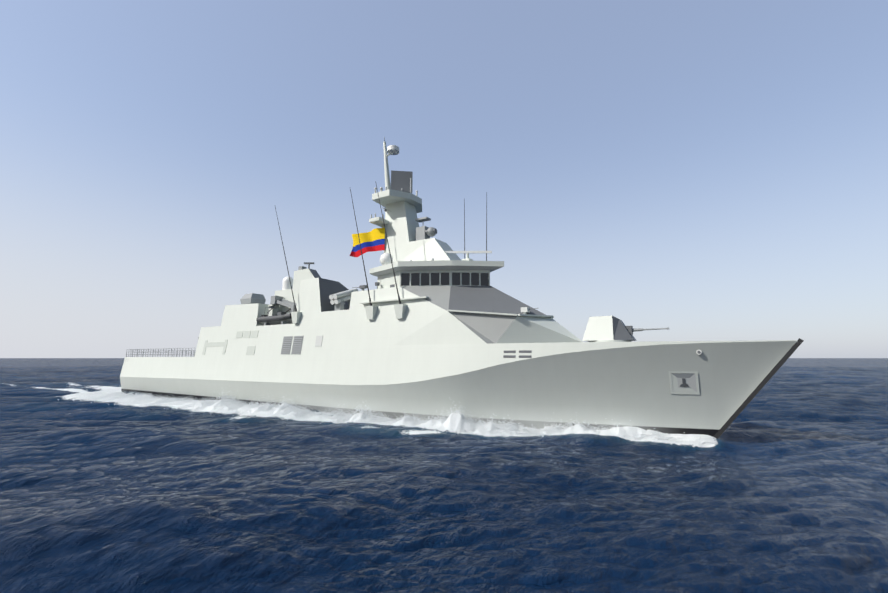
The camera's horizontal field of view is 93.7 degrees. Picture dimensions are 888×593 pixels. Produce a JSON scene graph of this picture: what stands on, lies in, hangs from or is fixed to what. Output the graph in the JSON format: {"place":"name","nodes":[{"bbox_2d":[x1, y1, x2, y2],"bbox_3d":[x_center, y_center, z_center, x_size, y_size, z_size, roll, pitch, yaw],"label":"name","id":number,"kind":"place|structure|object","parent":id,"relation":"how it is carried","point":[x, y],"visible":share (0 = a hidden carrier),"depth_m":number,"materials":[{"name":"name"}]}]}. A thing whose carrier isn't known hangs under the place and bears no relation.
{"place":"outdoors","nodes":[
{"label":"outdoors","id":0,"kind":"place"},
{"bbox_2d":[0,358,887,592],"bbox_3d":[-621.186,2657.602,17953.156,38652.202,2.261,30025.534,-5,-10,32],"label":"sea","id":1,"kind":"structure","parent":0,"point":[780,485],"depth_m":19.93,"materials":[{"name":"liquid"}]},
{"bbox_2d":[58,389,716,443],"bbox_3d":[-16.039,13.822,58.742,91.489,3.407,34.282,-5,-10,32],"label":"wake","id":2,"kind":"object","parent":1,"relation":"on","point":[348,415],"visible":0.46,"depth_m":44.97,"materials":[{"name":"liquid"}]},
{"bbox_2d":[120,137,803,438],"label":"corvette","id":3,"kind":"object","parent":1,"relation":"on","point":[428,327],"visible":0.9,"depth_m":44.67,"materials":[{"name":"white paint"}]},
{"bbox_2d":[0,0,887,357],"label":"sky","id":4,"kind":"structure","parent":0,"point":[701,170],"materials":[{"name":"blue"}]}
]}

